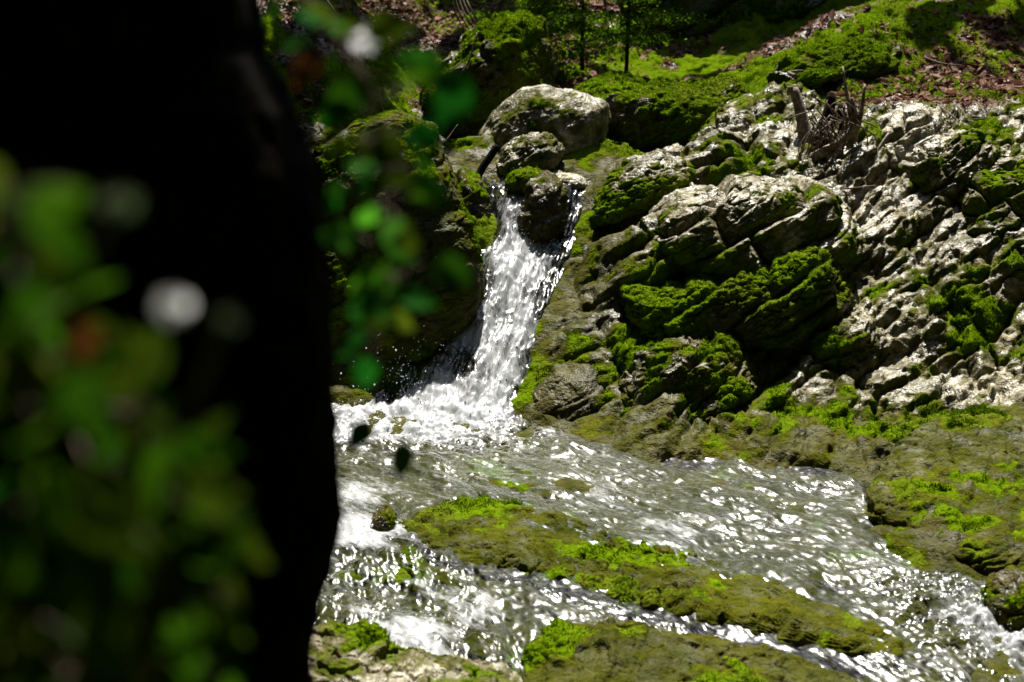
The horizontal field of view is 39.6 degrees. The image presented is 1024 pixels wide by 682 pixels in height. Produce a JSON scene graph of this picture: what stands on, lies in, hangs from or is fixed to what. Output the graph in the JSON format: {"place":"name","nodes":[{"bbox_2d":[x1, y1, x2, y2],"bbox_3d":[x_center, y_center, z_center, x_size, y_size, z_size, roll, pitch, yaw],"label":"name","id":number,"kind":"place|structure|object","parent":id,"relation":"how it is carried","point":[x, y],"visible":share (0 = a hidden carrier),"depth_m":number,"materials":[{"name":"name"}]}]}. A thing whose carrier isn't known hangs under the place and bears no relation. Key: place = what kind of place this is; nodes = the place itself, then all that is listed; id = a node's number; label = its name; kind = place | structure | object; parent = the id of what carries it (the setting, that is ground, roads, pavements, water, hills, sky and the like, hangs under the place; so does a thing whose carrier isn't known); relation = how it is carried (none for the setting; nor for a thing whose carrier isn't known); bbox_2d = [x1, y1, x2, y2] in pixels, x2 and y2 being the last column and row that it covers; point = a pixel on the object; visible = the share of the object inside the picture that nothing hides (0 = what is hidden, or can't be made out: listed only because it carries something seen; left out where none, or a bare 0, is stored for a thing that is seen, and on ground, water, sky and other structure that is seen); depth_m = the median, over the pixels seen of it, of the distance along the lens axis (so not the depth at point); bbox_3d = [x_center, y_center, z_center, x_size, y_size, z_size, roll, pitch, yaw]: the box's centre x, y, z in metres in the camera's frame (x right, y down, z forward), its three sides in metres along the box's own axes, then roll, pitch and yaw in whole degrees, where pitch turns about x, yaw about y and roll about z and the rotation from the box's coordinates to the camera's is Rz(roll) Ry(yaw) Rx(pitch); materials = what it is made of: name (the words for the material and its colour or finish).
{"place":"outdoors","nodes":[
{"label":"outdoors","id":0,"kind":"place"},
{"bbox_2d":[78,290,191,681],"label":"flower","id":1,"kind":"object","parent":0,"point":[173,306],"visible":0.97,"depth_m":1.02,"materials":[{"name":"white plant"}]},
{"bbox_2d":[259,0,1023,681],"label":"ground","id":2,"kind":"structure","parent":0,"point":[591,266],"depth_m":9.78,"materials":[{"name":"stone"}]},
{"bbox_2d":[0,165,88,681],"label":"leafy plant","id":3,"kind":"object","parent":2,"relation":"on","point":[35,229],"visible":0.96,"depth_m":1.01,"materials":[{"name":"green plant"}]},
{"bbox_2d":[13,187,140,677],"bbox_3d":[-0.308,0.072,0.997,0.118,0.362,0.017,3,12,14],"label":"flower","id":4,"kind":"object","parent":3,"relation":"attached to","point":[124,203],"visible":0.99,"depth_m":0.98,"materials":[{"name":"green plant"}]},
{"bbox_2d":[0,275,158,681],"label":"leafy plant","id":5,"kind":"object","parent":2,"relation":"on","point":[114,526],"visible":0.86,"depth_m":1.06,"materials":[{"name":"green plant"}]},
{"bbox_2d":[131,310,241,681],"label":"flower","id":6,"kind":"object","parent":5,"relation":"attached to","point":[229,318],"visible":1,"depth_m":1.01,"materials":[{"name":"green plant"}]},
{"bbox_2d":[90,323,235,681],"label":"leafy plant","id":7,"kind":"object","parent":2,"relation":"on","point":[122,378],"visible":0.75,"depth_m":1.16,"materials":[{"name":"green plant"}]},
{"bbox_2d":[0,0,343,681],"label":"tree","id":8,"kind":"object","parent":2,"relation":"on","point":[179,118],"visible":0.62,"depth_m":2.32,"materials":[{"name":"black plant"}]},
{"bbox_2d":[265,0,473,388],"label":"leafy twig","id":9,"kind":"object","parent":8,"relation":"hanging from","point":[378,144],"visible":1,"depth_m":1.88,"materials":[{"name":"green plant"}]},
{"bbox_2d":[311,0,377,54],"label":"flower","id":10,"kind":"object","parent":9,"relation":"attached to","point":[369,45],"visible":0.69,"depth_m":1.96,"materials":[{"name":"white plant"}]},
{"bbox_2d":[325,388,413,478],"bbox_3d":[-0.294,0.154,2.668,0.212,0.232,0.062,-7,14,-29],"label":"leafy twig","id":11,"kind":"object","parent":8,"relation":"hanging from","point":[360,433],"visible":0.98,"depth_m":2.70,"materials":[{"name":"green plant"}]},
{"bbox_2d":[124,430,273,681],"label":"leafy plant","id":12,"kind":"object","parent":2,"relation":"on","point":[225,543],"visible":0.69,"depth_m":1.19,"materials":[{"name":"green plant"}]},
{"bbox_2d":[326,0,339,17],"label":"stick","id":13,"kind":"object","parent":2,"relation":"on","point":[332,8],"visible":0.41,"depth_m":13.07,"materials":[{"name":"brown wood"}]},
{"bbox_2d":[313,108,484,365],"bbox_3d":[-1.040,-0.599,10.843,1.674,2.290,1.234,0,12,0],"label":"boulder","id":14,"kind":"object","parent":2,"relation":"on","point":[444,229],"visible":0.33,"depth_m":10.52,"materials":[{"name":"stone"}]},
{"bbox_2d":[311,618,522,681],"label":"boulder","id":15,"kind":"object","parent":2,"relation":"on","point":[362,650],"visible":0.87,"depth_m":6.42,"materials":[{"name":"stone"}]},
{"bbox_2d":[451,0,478,31],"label":"dead branch","id":16,"kind":"object","parent":2,"relation":"on","point":[463,1],"visible":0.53,"depth_m":14.91,"materials":[{"name":"wood"}]},
{"bbox_2d":[454,166,491,216],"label":"boulder","id":17,"kind":"object","parent":2,"relation":"on","point":[472,185],"visible":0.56,"depth_m":11.58,"materials":[{"name":"stone"}]},
{"bbox_2d":[476,144,499,177],"bbox_3d":[-0.223,-1.486,12.006,0.272,0.352,0.070,-6,13,-26],"label":"log","id":18,"kind":"object","parent":2,"relation":"on","point":[487,159],"visible":0.72,"depth_m":11.98,"materials":[{"name":"black wood"}]},
{"bbox_2d":[419,8,558,138],"bbox_3d":[-0.247,-2.455,13.950,1.429,1.586,1.547,0,12,0],"label":"boulder","id":19,"kind":"object","parent":2,"relation":"on","point":[513,53],"visible":0.49,"depth_m":13.43,"materials":[{"name":"plant"}]},
{"bbox_2d":[461,33,477,72],"bbox_3d":[-0.421,-2.668,13.332,0.230,0.442,0.025,-6,13,-25],"label":"stick","id":20,"kind":"object","parent":19,"relation":"on","point":[465,67],"visible":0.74,"depth_m":13.34,"materials":[{"name":"brown wood"}]},
{"bbox_2d":[495,132,564,176],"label":"boulder","id":21,"kind":"object","parent":2,"relation":"on","point":[544,150],"visible":0.74,"depth_m":11.99,"materials":[{"name":"stone"}]},
{"bbox_2d":[515,170,569,243],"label":"boulder","id":22,"kind":"object","parent":2,"relation":"on","point":[542,217],"visible":0.83,"depth_m":11.41,"materials":[{"name":"stone"}]},
{"bbox_2d":[504,165,543,197],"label":"boulder","id":23,"kind":"object","parent":22,"relation":"on","point":[516,181],"visible":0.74,"depth_m":11.68,"materials":[{"name":"plant"}]},
{"bbox_2d":[453,0,633,44],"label":"fir sapling","id":24,"kind":"object","parent":2,"relation":"on","point":[479,15],"visible":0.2,"depth_m":16.63,"materials":[{"name":"green plant"}]},
{"bbox_2d":[478,84,610,153],"bbox_3d":[0.289,-1.899,12.746,1.201,0.796,1.016,0,12,0],"label":"boulder","id":25,"kind":"object","parent":2,"relation":"on","point":[571,120],"visible":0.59,"depth_m":12.37,"materials":[{"name":"stone"}]},
{"bbox_2d":[532,362,604,421],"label":"boulder","id":26,"kind":"object","parent":2,"relation":"on","point":[571,391],"visible":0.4,"depth_m":9.98,"materials":[{"name":"stone"}]},
{"bbox_2d":[552,170,587,193],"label":"boulder","id":27,"kind":"object","parent":2,"relation":"on","point":[572,182],"visible":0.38,"depth_m":11.86,"materials":[{"name":"stone"}]},
{"bbox_2d":[506,0,657,70],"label":"fir sapling","id":28,"kind":"object","parent":2,"relation":"on","point":[564,27],"visible":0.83,"depth_m":15.51,"materials":[{"name":"green plant"}]},
{"bbox_2d":[538,0,724,71],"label":"fir sapling","id":29,"kind":"object","parent":2,"relation":"on","point":[631,32],"visible":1,"depth_m":14.44,"materials":[{"name":"green plant"}]},
{"bbox_2d":[260,0,1023,139],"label":"leaf litter","id":30,"kind":"object","parent":2,"relation":"on","point":[968,100],"visible":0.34,"depth_m":14.28,"materials":[{"name":"brown plant"}]},
{"bbox_2d":[924,56,961,65],"bbox_3d":[3.990,-2.591,13.173,0.344,0.087,0.072,4,13,18],"label":"stick","id":31,"kind":"object","parent":30,"relation":"on","point":[935,61],"visible":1,"depth_m":13.15,"materials":[{"name":"wood"}]},
{"bbox_2d":[264,0,1023,437],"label":"moss","id":32,"kind":"object","parent":2,"relation":"on","point":[624,150],"visible":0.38,"depth_m":12.86,"materials":[{"name":"green plant"}]},
{"bbox_2d":[591,149,696,225],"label":"boulder","id":33,"kind":"object","parent":2,"relation":"on","point":[633,185],"visible":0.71,"depth_m":11.24,"materials":[{"name":"stone"}]},
{"bbox_2d":[573,69,750,152],"bbox_3d":[1.427,-2.180,13.520,1.736,0.793,1.610,0,12,0],"label":"boulder","id":34,"kind":"object","parent":2,"relation":"on","point":[648,114],"visible":0.82,"depth_m":12.91,"materials":[{"name":"plant"}]},
{"bbox_2d":[398,492,927,677],"bbox_3d":[0.718,1.357,7.609,3.080,0.552,1.033,8,14,32],"label":"boulder","id":35,"kind":"object","parent":2,"relation":"on","point":[659,582],"visible":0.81,"depth_m":7.43,"materials":[{"name":"stone"}]},
{"bbox_2d":[663,143,683,156],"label":"boulder","id":36,"kind":"object","parent":2,"relation":"on","point":[675,149],"visible":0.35,"depth_m":12.11,"materials":[{"name":"stone"}]},
{"bbox_2d":[618,331,759,424],"bbox_3d":[1.218,0.317,10.023,1.092,0.782,0.992,0,12,0],"label":"boulder","id":37,"kind":"object","parent":2,"relation":"on","point":[717,372],"visible":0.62,"depth_m":9.78,"materials":[{"name":"plant"}]},
{"bbox_2d":[520,616,858,681],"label":"boulder","id":38,"kind":"object","parent":2,"relation":"on","point":[608,649],"visible":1,"depth_m":6.69,"materials":[{"name":"plant"}]},
{"bbox_2d":[618,0,826,43],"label":"rock face","id":39,"kind":"object","parent":2,"relation":"on","point":[731,11],"visible":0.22,"depth_m":16.91},
{"bbox_2d":[619,240,854,351],"bbox_3d":[1.655,-0.331,10.473,1.727,0.869,1.124,0,12,0],"label":"boulder","id":40,"kind":"object","parent":2,"relation":"on","point":[794,298],"visible":0.7,"depth_m":10.11,"materials":[{"name":"plant"}]},
{"bbox_2d":[648,171,859,279],"bbox_3d":[1.843,-0.848,10.875,1.603,0.860,1.416,0,12,0],"label":"boulder","id":41,"kind":"object","parent":2,"relation":"on","point":[730,225],"visible":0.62,"depth_m":10.45,"materials":[{"name":"stone"}]},
{"bbox_2d":[700,80,821,140],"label":"boulder","id":42,"kind":"object","parent":2,"relation":"on","point":[771,101],"visible":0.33,"depth_m":12.33,"materials":[{"name":"stone"}]},
{"bbox_2d":[788,70,803,77],"bbox_3d":[2.508,-2.355,12.540,0.144,0.071,0.133,0,12,0],"label":"stick","id":43,"kind":"object","parent":42,"relation":"on","point":[791,73],"visible":1,"depth_m":12.55,"materials":[{"name":"wood"}]},
{"bbox_2d":[803,168,817,176],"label":"boulder","id":44,"kind":"object","parent":2,"relation":"on","point":[812,171],"visible":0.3,"depth_m":11.42,"materials":[{"name":"stone"}]},
{"bbox_2d":[757,66,889,168],"bbox_3d":[2.551,-1.714,11.647,1.136,1.058,0.571,0,12,0],"label":"tree stump","id":45,"kind":"object","parent":2,"relation":"on","point":[819,138],"visible":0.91,"depth_m":11.52,"materials":[{"name":"brown wood"}]},
{"bbox_2d":[766,30,902,88],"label":"boulder","id":46,"kind":"object","parent":2,"relation":"on","point":[852,53],"visible":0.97,"depth_m":13.59,"materials":[{"name":"plant"}]},
{"bbox_2d":[805,306,883,375],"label":"boulder","id":47,"kind":"object","parent":2,"relation":"on","point":[841,342],"visible":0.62,"depth_m":10.00,"materials":[{"name":"plant"}]},
{"bbox_2d":[840,185,875,189],"bbox_3d":[2.719,-1.203,11.169,0.284,0.039,0.063,0,12,0],"label":"stick","id":48,"kind":"object","parent":2,"relation":"on","point":[856,187],"visible":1,"depth_m":11.16,"materials":[{"name":"grey wood"}]},
{"bbox_2d":[866,402,1023,574],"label":"boulder","id":49,"kind":"object","parent":2,"relation":"on","point":[960,470],"visible":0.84,"depth_m":8.32,"materials":[{"name":"stone"}]},
{"bbox_2d":[937,104,959,120],"bbox_3d":[3.699,-1.908,12.005,0.057,0.172,0.348,-6,14,-28],"label":"stick","id":50,"kind":"object","parent":2,"relation":"on","point":[947,112],"visible":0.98,"depth_m":12.00,"materials":[{"name":"brown wood"}]},
{"bbox_2d":[896,128,1003,199],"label":"boulder","id":51,"kind":"object","parent":2,"relation":"on","point":[950,163],"visible":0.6,"depth_m":11.09,"materials":[{"name":"stone"}]},
{"bbox_2d":[875,101,948,173],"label":"boulder","id":52,"kind":"object","parent":51,"relation":"on","point":[909,126],"visible":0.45,"depth_m":11.48,"materials":[{"name":"stone"}]},
{"bbox_2d":[957,147,1023,250],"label":"boulder","id":53,"kind":"object","parent":2,"relation":"on","point":[988,201],"visible":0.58,"depth_m":10.72,"materials":[{"name":"plant"}]},
{"bbox_2d":[979,565,1023,632],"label":"boulder","id":54,"kind":"object","parent":2,"relation":"on","point":[1003,590],"visible":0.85,"depth_m":7.13,"materials":[{"name":"stone"}]},
{"bbox_2d":[324,174,1023,675],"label":"water","id":55,"kind":"structure","parent":0,"point":[454,400],"depth_m":10.02,"materials":[{"name":"grey liquid"}]},
{"bbox_2d":[370,504,397,535],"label":"boulder","id":56,"kind":"object","parent":55,"relation":"in","point":[386,514],"visible":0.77,"depth_m":8.11,"materials":[{"name":"stone"}]},
{"bbox_2d":[339,197,1023,663],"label":"water spray","id":57,"kind":"object","parent":55,"relation":"on","point":[495,439],"visible":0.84,"depth_m":9.88,"materials":[{"name":"white liquid"}]}
]}

